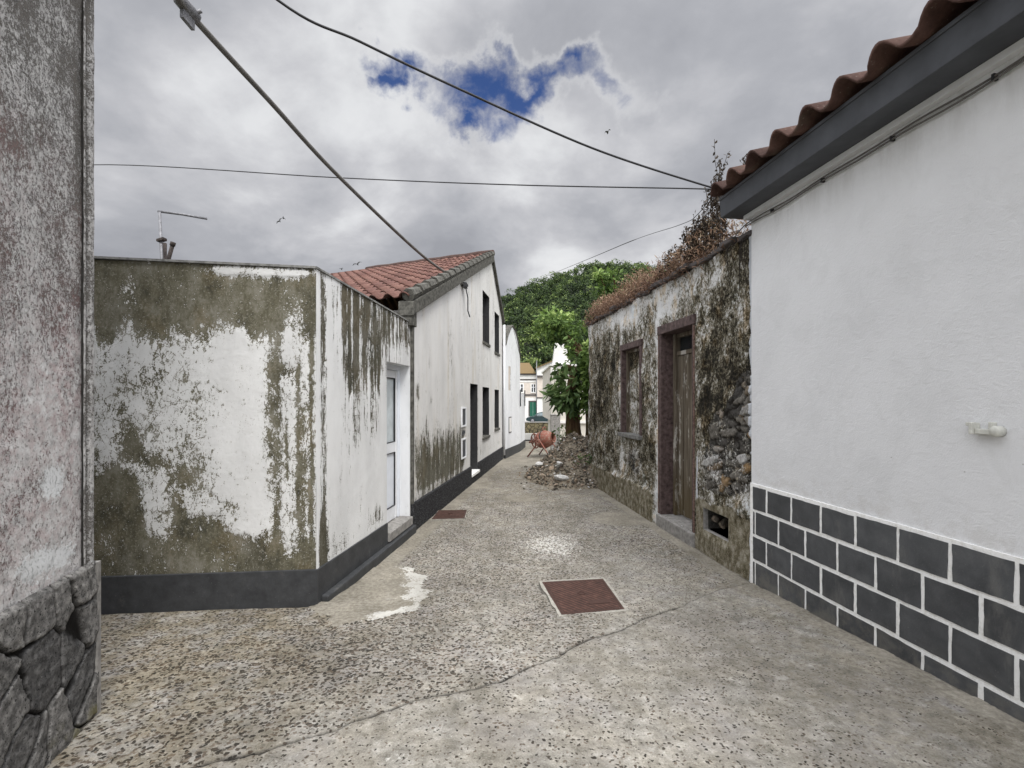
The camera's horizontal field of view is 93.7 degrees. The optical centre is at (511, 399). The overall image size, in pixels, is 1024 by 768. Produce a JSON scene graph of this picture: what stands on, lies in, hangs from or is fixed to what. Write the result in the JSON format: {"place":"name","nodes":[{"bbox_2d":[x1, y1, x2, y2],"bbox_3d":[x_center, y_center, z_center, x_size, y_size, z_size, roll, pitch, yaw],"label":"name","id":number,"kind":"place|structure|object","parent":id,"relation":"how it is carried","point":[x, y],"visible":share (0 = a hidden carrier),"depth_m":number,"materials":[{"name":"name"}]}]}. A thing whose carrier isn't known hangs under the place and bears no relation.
{"place":"outdoors","nodes":[
{"label":"outdoors","id":0,"kind":"place"},
{"bbox_2d":[94,0,928,299],"label":"sky","id":1,"kind":"structure","parent":0,"point":[668,79],"materials":[{"name":"grey"}]},
{"bbox_2d":[44,441,1023,767],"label":"pavement","id":2,"kind":"structure","parent":0,"point":[430,643],"depth_m":2.64,"materials":[{"name":"concrete"}]},
{"bbox_2d":[431,510,467,520],"bbox_3d":[-0.860,1.617,6.703,0.460,0.059,0.561,0,0,0],"label":"manhole cover","id":3,"kind":"object","parent":2,"relation":"on","point":[451,515],"visible":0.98,"depth_m":6.63,"materials":[{"name":"metal"}]},
{"bbox_2d":[527,427,555,456],"bbox_3d":[0.976,1.185,13.594,0.856,0.867,1.001,0,0,32],"label":"cement mixer","id":4,"kind":"object","parent":2,"relation":"on","point":[544,439],"visible":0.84,"depth_m":13.41,"materials":[{"name":"orange paint"}]},
{"bbox_2d":[516,432,597,490],"bbox_3d":[1.100,1.157,10.175,2.000,0.978,3.250,0,0,0],"label":"rubble heap","id":5,"kind":"object","parent":2,"relation":"on","point":[564,450],"visible":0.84,"depth_m":9.40,"materials":[{"name":"grey stone"}]},
{"bbox_2d":[546,424,565,440],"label":"wall weed","id":6,"kind":"object","parent":5,"relation":"on","point":[559,432],"depth_m":11.30,"materials":[{"name":"plant"}]},
{"bbox_2d":[554,474,568,480],"bbox_3d":[0.929,1.453,9.001,0.287,0.114,0.153,0,0,0],"label":"rubble stone","id":7,"kind":"object","parent":5,"relation":"on","point":[560,477],"visible":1,"depth_m":8.95,"materials":[{"name":"white stone"}]},
{"bbox_2d":[539,578,628,615],"bbox_3d":[0.574,1.591,3.863,0.596,0.059,0.712,0,0,-9],"label":"manhole cover","id":8,"kind":"object","parent":2,"relation":"on","point":[582,596],"visible":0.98,"depth_m":3.83,"materials":[{"name":"metal"}]},
{"bbox_2d":[502,272,618,367],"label":"hill","id":9,"kind":"structure","parent":0,"point":[527,351],"depth_m":130.37,"materials":[{"name":"green plant"}]},
{"bbox_2d":[501,259,666,371],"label":"wood","id":10,"kind":"object","parent":9,"relation":"on","point":[559,282],"visible":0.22,"depth_m":137.91,"materials":[{"name":"green plant"}]},
{"bbox_3d":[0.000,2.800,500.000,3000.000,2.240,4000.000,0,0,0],"label":"ground","id":11,"kind":"structure","parent":0,"visible":0},
{"bbox_2d":[0,0,100,767],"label":"pitted wall house","id":12,"kind":"structure","parent":11,"relation":"on","point":[50,637],"depth_m":1.96,"materials":[{"name":"stone"}]},
{"bbox_2d":[94,256,415,613],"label":"annexe","id":13,"kind":"structure","parent":11,"relation":"on","point":[251,435],"depth_m":3.66,"materials":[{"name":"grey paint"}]},
{"bbox_2d":[163,243,166,258],"bbox_3d":[-3.688,-1.248,5.100,0.054,0.837,0.044,0,0,0],"label":"stub pipe","id":14,"kind":"object","parent":13,"relation":"on","point":[164,250],"visible":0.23,"depth_m":5.09,"materials":[{"name":"metal"}]},
{"bbox_2d":[167,241,175,258],"bbox_3d":[-3.711,-1.555,5.200,0.133,0.323,0.054,0,0,0],"label":"stub pipe","id":15,"kind":"object","parent":13,"relation":"on","point":[171,249],"visible":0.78,"depth_m":5.18,"materials":[{"name":"metal"}]},
{"bbox_2d":[156,210,206,258],"bbox_3d":[-3.490,-1.407,5.077,0.445,1.155,0.084,0,0,-26],"label":"antenna","id":16,"kind":"object","parent":13,"relation":"on","point":[160,239],"visible":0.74,"depth_m":5.00,"materials":[{"name":"metal"}]},
{"bbox_2d":[387,364,399,522],"bbox_3d":[-1.448,0.502,5.521,0.060,1.832,0.739,0,0,7],"label":"door","id":17,"kind":"structure","parent":13,"relation":"in","point":[393,377],"depth_m":5.73,"materials":[{"name":"white metal"}]},
{"bbox_2d":[330,250,504,529],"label":"gabled house","id":18,"kind":"structure","parent":11,"relation":"on","point":[456,448],"depth_m":8.09,"materials":[{"name":"white paint"}]},
{"bbox_2d":[462,282,469,316],"bbox_3d":[-0.834,-1.792,8.614,0.130,0.566,0.347,0,0,8],"label":"cable anchor","id":19,"kind":"object","parent":18,"relation":"attached to","point":[465,285],"visible":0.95,"depth_m":8.59,"materials":[{"name":"grey metal"}]},
{"bbox_2d":[173,0,463,284],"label":"overhead cable","id":20,"kind":"object","parent":19,"relation":"attached to","point":[190,15],"visible":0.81,"depth_m":3.82,"materials":[{"name":"rubber"}]},
{"bbox_2d":[470,383,477,468],"bbox_3d":[-0.881,0.556,9.567,0.248,1.797,0.755,0,0,8],"label":"door","id":21,"kind":"structure","parent":18,"relation":"in","point":[473,387],"depth_m":9.91,"materials":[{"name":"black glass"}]},
{"bbox_2d":[482,387,490,439],"bbox_3d":[-0.697,0.282,10.833,0.280,1.187,0.848,0,0,8],"label":"window","id":22,"kind":"structure","parent":18,"relation":"in","point":[486,435],"depth_m":11.21,"materials":[{"name":"black glass"}]},
{"bbox_2d":[482,291,490,347],"bbox_3d":[-0.696,-1.825,10.843,0.280,1.196,0.869,0,0,8],"label":"window","id":23,"kind":"structure","parent":18,"relation":"in","point":[485,341],"depth_m":11.23,"materials":[{"name":"black glass"}]},
{"bbox_2d":[494,390,499,431],"bbox_3d":[-0.499,0.250,12.324,0.280,1.077,0.740,0,0,8],"label":"window","id":24,"kind":"structure","parent":18,"relation":"in","point":[496,418],"depth_m":12.65,"materials":[{"name":"black glass"}]},
{"bbox_2d":[494,312,499,356],"bbox_3d":[-0.498,-1.694,12.337,0.280,1.093,0.767,0,0,8],"label":"window","id":25,"kind":"structure","parent":18,"relation":"in","point":[496,321],"depth_m":12.68,"materials":[{"name":"black glass"}]},
{"bbox_2d":[502,325,520,458],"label":"white house","id":26,"kind":"structure","parent":11,"relation":"on","point":[512,396],"depth_m":14.02,"materials":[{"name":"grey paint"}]},
{"bbox_2d":[508,366,509,389],"bbox_3d":[-0.104,-0.620,13.770,0.038,0.729,0.291,0,0,13],"label":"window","id":27,"kind":"structure","parent":26,"relation":"in","point":[508,366],"depth_m":13.77,"materials":[{"name":"white"}]},
{"bbox_2d":[520,389,524,449],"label":"yard wall","id":28,"kind":"structure","parent":11,"relation":"on","point":[522,418],"depth_m":15.88,"materials":[{"name":"grey paint"}]},
{"bbox_2d":[520,363,535,420],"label":"town house","id":29,"kind":"structure","parent":11,"relation":"on","point":[527,378],"depth_m":64.97,"materials":[{"name":"paint"}]},
{"bbox_2d":[520,383,523,392],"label":"window","id":30,"kind":"structure","parent":29,"relation":"in","point":[521,384],"depth_m":64.95,"materials":[{"name":"white glass"}]},
{"bbox_2d":[529,401,535,415],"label":"door","id":31,"kind":"structure","parent":29,"relation":"in","point":[532,404],"depth_m":64.95,"materials":[{"name":"wood"}]},
{"bbox_2d":[531,383,535,392],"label":"window","id":32,"kind":"structure","parent":29,"relation":"in","point":[533,385],"depth_m":64.93,"materials":[{"name":"white glass"}]},
{"bbox_2d":[525,433,536,440],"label":"white wall","id":33,"kind":"structure","parent":11,"relation":"on","point":[527,436],"depth_m":21.80,"materials":[{"name":"paint"}]},
{"bbox_2d":[525,422,547,432],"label":"field stone wall","id":34,"kind":"structure","parent":11,"relation":"on","point":[533,427],"depth_m":53.80,"materials":[{"name":"beige stone"}]},
{"bbox_2d":[534,361,551,412],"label":"town house","id":35,"kind":"structure","parent":11,"relation":"on","point":[540,368],"depth_m":64.40,"materials":[{"name":"paint"}]},
{"bbox_2d":[550,414,560,449],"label":"gate pillar","id":36,"kind":"structure","parent":11,"relation":"on","point":[555,419],"depth_m":14.90,"materials":[{"name":"white paint"}]},
{"bbox_2d":[532,305,587,351],"bbox_3d":[1.699,-0.624,15.431,2.534,4.908,1.756,0,0,-23],"label":"broadleaf tree","id":37,"kind":"object","parent":11,"relation":"on","point":[554,330],"visible":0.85,"depth_m":15.07,"materials":[{"name":"green plant"}]},
{"bbox_2d":[538,355,588,434],"bbox_3d":[1.141,0.405,10.196,1.154,2.713,1.062,0,0,0],"label":"fig tree","id":38,"kind":"object","parent":11,"relation":"on","point":[562,401],"visible":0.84,"depth_m":10.09,"materials":[{"name":"green plant"}]},
{"bbox_2d":[541,343,585,438],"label":"cream house","id":39,"kind":"structure","parent":11,"relation":"on","point":[559,356],"depth_m":17.67,"materials":[{"name":"white paint"}]},
{"bbox_2d":[563,330,589,438],"bbox_3d":[1.468,0.125,10.069,0.778,3.248,0.938,0,0,0],"label":"ivy tree","id":40,"kind":"object","parent":11,"relation":"on","point":[583,363],"visible":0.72,"depth_m":10.01,"materials":[{"name":"green plant"}]},
{"bbox_2d":[572,454,591,469],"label":"wall weed","id":41,"kind":"object","parent":11,"relation":"on","point":[588,462],"depth_m":9.29,"materials":[{"name":"plant"}]},
{"bbox_2d":[590,266,623,304],"bbox_3d":[2.982,-1.056,13.903,1.499,5.760,0.893,0,0,0],"label":"leafy shrub tree","id":42,"kind":"object","parent":11,"relation":"on","point":[603,282],"visible":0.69,"depth_m":13.77,"materials":[{"name":"green plant"}]},
{"bbox_2d":[585,230,751,580],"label":"ruined house","id":43,"kind":"structure","parent":11,"relation":"on","point":[670,407],"depth_m":5.82,"materials":[{"name":"grey stone"}]},
{"bbox_2d":[531,196,710,281],"bbox_3d":[2.350,-8.381,32.249,0.414,12.854,55.505,0,0,1],"label":"overhead cable","id":44,"kind":"object","parent":43,"relation":"attached to","point":[638,238],"visible":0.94,"depth_m":8.70,"materials":[{"name":"black rubber"}]},
{"bbox_2d":[618,339,642,439],"bbox_3d":[1.861,-0.150,7.243,0.255,1.440,0.882,0,0,-7],"label":"window","id":45,"kind":"structure","parent":43,"relation":"in","point":[631,353],"depth_m":7.45,"materials":[{"name":"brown wood"}]},
{"bbox_2d":[582,215,750,328],"bbox_3d":[2.008,-1.733,7.006,0.726,0.781,5.326,0,0,-7],"label":"roof growth","id":46,"kind":"object","parent":43,"relation":"on","point":[604,307],"visible":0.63,"depth_m":6.25,"materials":[{"name":"brown plant"}]},
{"bbox_2d":[662,249,672,269],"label":"dead weed","id":47,"kind":"object","parent":43,"relation":"on","point":[669,250],"visible":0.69,"depth_m":5.99,"materials":[{"name":"brown plant"}]},
{"bbox_2d":[657,314,695,532],"bbox_3d":[2.104,0.258,5.777,0.327,2.415,0.970,0,0,-7],"label":"door","id":48,"kind":"structure","parent":43,"relation":"in","point":[676,339],"depth_m":6.10,"materials":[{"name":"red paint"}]},
{"bbox_2d":[678,227,687,272],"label":"dead weed","id":49,"kind":"object","parent":43,"relation":"on","point":[684,239],"visible":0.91,"depth_m":5.47,"materials":[{"name":"brown plant"}]},
{"bbox_2d":[685,226,693,271],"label":"dead weed","id":50,"kind":"object","parent":43,"relation":"on","point":[689,246],"visible":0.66,"depth_m":5.42,"materials":[{"name":"brown plant"}]},
{"bbox_2d":[685,239,700,258],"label":"dead weed","id":51,"kind":"object","parent":43,"relation":"on","point":[696,253],"visible":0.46,"depth_m":5.41,"materials":[{"name":"brown plant"}]},
{"bbox_2d":[691,210,698,257],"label":"dead weed","id":52,"kind":"object","parent":43,"relation":"on","point":[694,227],"visible":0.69,"depth_m":5.34,"materials":[{"name":"brown plant"}]},
{"bbox_2d":[693,229,700,258],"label":"dead weed","id":53,"kind":"object","parent":43,"relation":"on","point":[696,240],"visible":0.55,"depth_m":5.36,"materials":[{"name":"brown plant"}]},
{"bbox_2d":[695,209,708,253],"bbox_3d":[2.011,-1.742,5.106,0.142,0.584,0.092,0,0,-11],"label":"dead weed","id":54,"kind":"object","parent":43,"relation":"on","point":[699,226],"visible":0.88,"depth_m":5.10,"materials":[{"name":"brown plant"}]},
{"bbox_2d":[701,200,711,253],"bbox_3d":[2.103,-1.811,5.182,0.122,0.723,0.172,0,0,0],"label":"dead weed","id":55,"kind":"object","parent":43,"relation":"on","point":[704,211],"visible":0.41,"depth_m":5.18,"materials":[{"name":"brown plant"}]},
{"bbox_2d":[703,187,711,252],"bbox_3d":[2.137,-1.881,5.224,0.148,0.862,0.134,0,0,0],"label":"dead weed","id":56,"kind":"object","parent":43,"relation":"on","point":[707,197],"visible":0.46,"depth_m":5.22,"materials":[{"name":"brown plant"}]},
{"bbox_2d":[703,218,713,251],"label":"dead weed","id":57,"kind":"object","parent":43,"relation":"on","point":[705,229],"visible":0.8,"depth_m":5.06,"materials":[{"name":"brown plant"}]},
{"bbox_2d":[702,190,714,248],"bbox_3d":[2.190,-1.898,5.290,0.143,0.896,0.122,0,0,0],"label":"dead weed","id":58,"kind":"object","parent":43,"relation":"on","point":[711,212],"visible":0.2,"depth_m":5.29,"materials":[{"name":"brown plant"}]},
{"bbox_2d":[705,176,717,250],"bbox_3d":[2.080,-1.903,4.972,0.118,0.907,0.141,0,0,0],"label":"dead weed","id":59,"kind":"object","parent":43,"relation":"on","point":[712,206],"visible":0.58,"depth_m":5.00,"materials":[{"name":"brown plant"}]},
{"bbox_2d":[713,196,719,247],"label":"dead weed","id":60,"kind":"object","parent":43,"relation":"on","point":[716,212],"visible":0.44,"depth_m":4.95,"materials":[{"name":"brown plant"}]},
{"bbox_2d":[712,169,725,252],"bbox_3d":[2.092,-1.874,4.760,0.243,0.849,0.126,0,0,37],"label":"dead weed","id":61,"kind":"object","parent":43,"relation":"on","point":[722,230],"visible":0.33,"depth_m":4.76,"materials":[{"name":"brown plant"}]},
{"bbox_2d":[714,180,724,245],"bbox_3d":[2.222,-1.913,5.135,0.181,0.928,0.155,0,0,17],"label":"dead weed","id":62,"kind":"object","parent":43,"relation":"on","point":[722,224],"visible":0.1,"depth_m":5.12,"materials":[{"name":"brown plant"}]},
{"bbox_2d":[712,139,730,253],"bbox_3d":[2.066,-2.019,4.761,0.159,1.139,0.183,0,0,-19],"label":"dead weed","id":63,"kind":"object","parent":43,"relation":"on","point":[720,164],"visible":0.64,"depth_m":4.79,"materials":[{"name":"brown plant"}]},
{"bbox_2d":[714,206,729,236],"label":"dead weed","id":64,"kind":"object","parent":43,"relation":"on","point":[725,225],"visible":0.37,"depth_m":5.02,"materials":[{"name":"brown plant"}]},
{"bbox_2d":[724,234,747,287],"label":"dangling stems","id":65,"kind":"object","parent":43,"relation":"hanging from","point":[740,255],"visible":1,"depth_m":4.34,"materials":[{"name":"brown plant"}]},
{"bbox_2d":[710,0,1023,721],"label":"white house","id":66,"kind":"structure","parent":11,"relation":"on","point":[887,363],"depth_m":2.79,"materials":[{"name":"paint"}]},
{"bbox_2d":[739,153,747,164],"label":"dead weed","id":67,"kind":"object","parent":66,"relation":"on","point":[743,160],"visible":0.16,"depth_m":4.29,"materials":[{"name":"plant"}]},
{"bbox_2d":[729,56,1023,246],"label":"wall cable","id":68,"kind":"object","parent":66,"relation":"attached to","point":[992,78],"depth_m":2.80,"materials":[{"name":"grey plastic"}]},
{"bbox_2d":[965,422,1006,436],"bbox_3d":[2.330,0.143,2.363,0.050,0.071,0.150,0,0,-7],"label":"wall bracket","id":69,"kind":"object","parent":66,"relation":"attached to","point":[994,430],"depth_m":2.34,"materials":[{"name":"white plastic"}]},
{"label":"road","id":70,"kind":"structure","parent":0,"visible":0},
{"bbox_2d":[536,361,536,413],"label":"lamp post","id":71,"kind":"object","parent":70,"relation":"on","point":[536,387],"visible":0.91,"depth_m":61.95,"materials":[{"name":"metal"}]},
{"bbox_2d":[526,412,547,421],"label":"parked car","id":72,"kind":"object","parent":70,"relation":"on","point":[538,417],"visible":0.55,"depth_m":58.68,"materials":[{"name":"teal paint"}]},
{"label":"cable insulator","id":73,"kind":"object","parent":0,"visible":0},
{"bbox_2d":[94,164,710,189],"bbox_3d":[-3.784,-2.936,6.507,12.174,2.001,0.131,0,0,20],"label":"overhead cable","id":74,"kind":"object","parent":73,"relation":"attached to","point":[427,181],"visible":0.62,"depth_m":5.51,"materials":[{"name":"black rubber"}]},
{"bbox_2d":[276,0,710,187],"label":"overhead cable","id":75,"kind":"object","parent":73,"relation":"attached to","point":[437,78],"visible":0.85,"depth_m":3.51,"materials":[{"name":"black rubber"}]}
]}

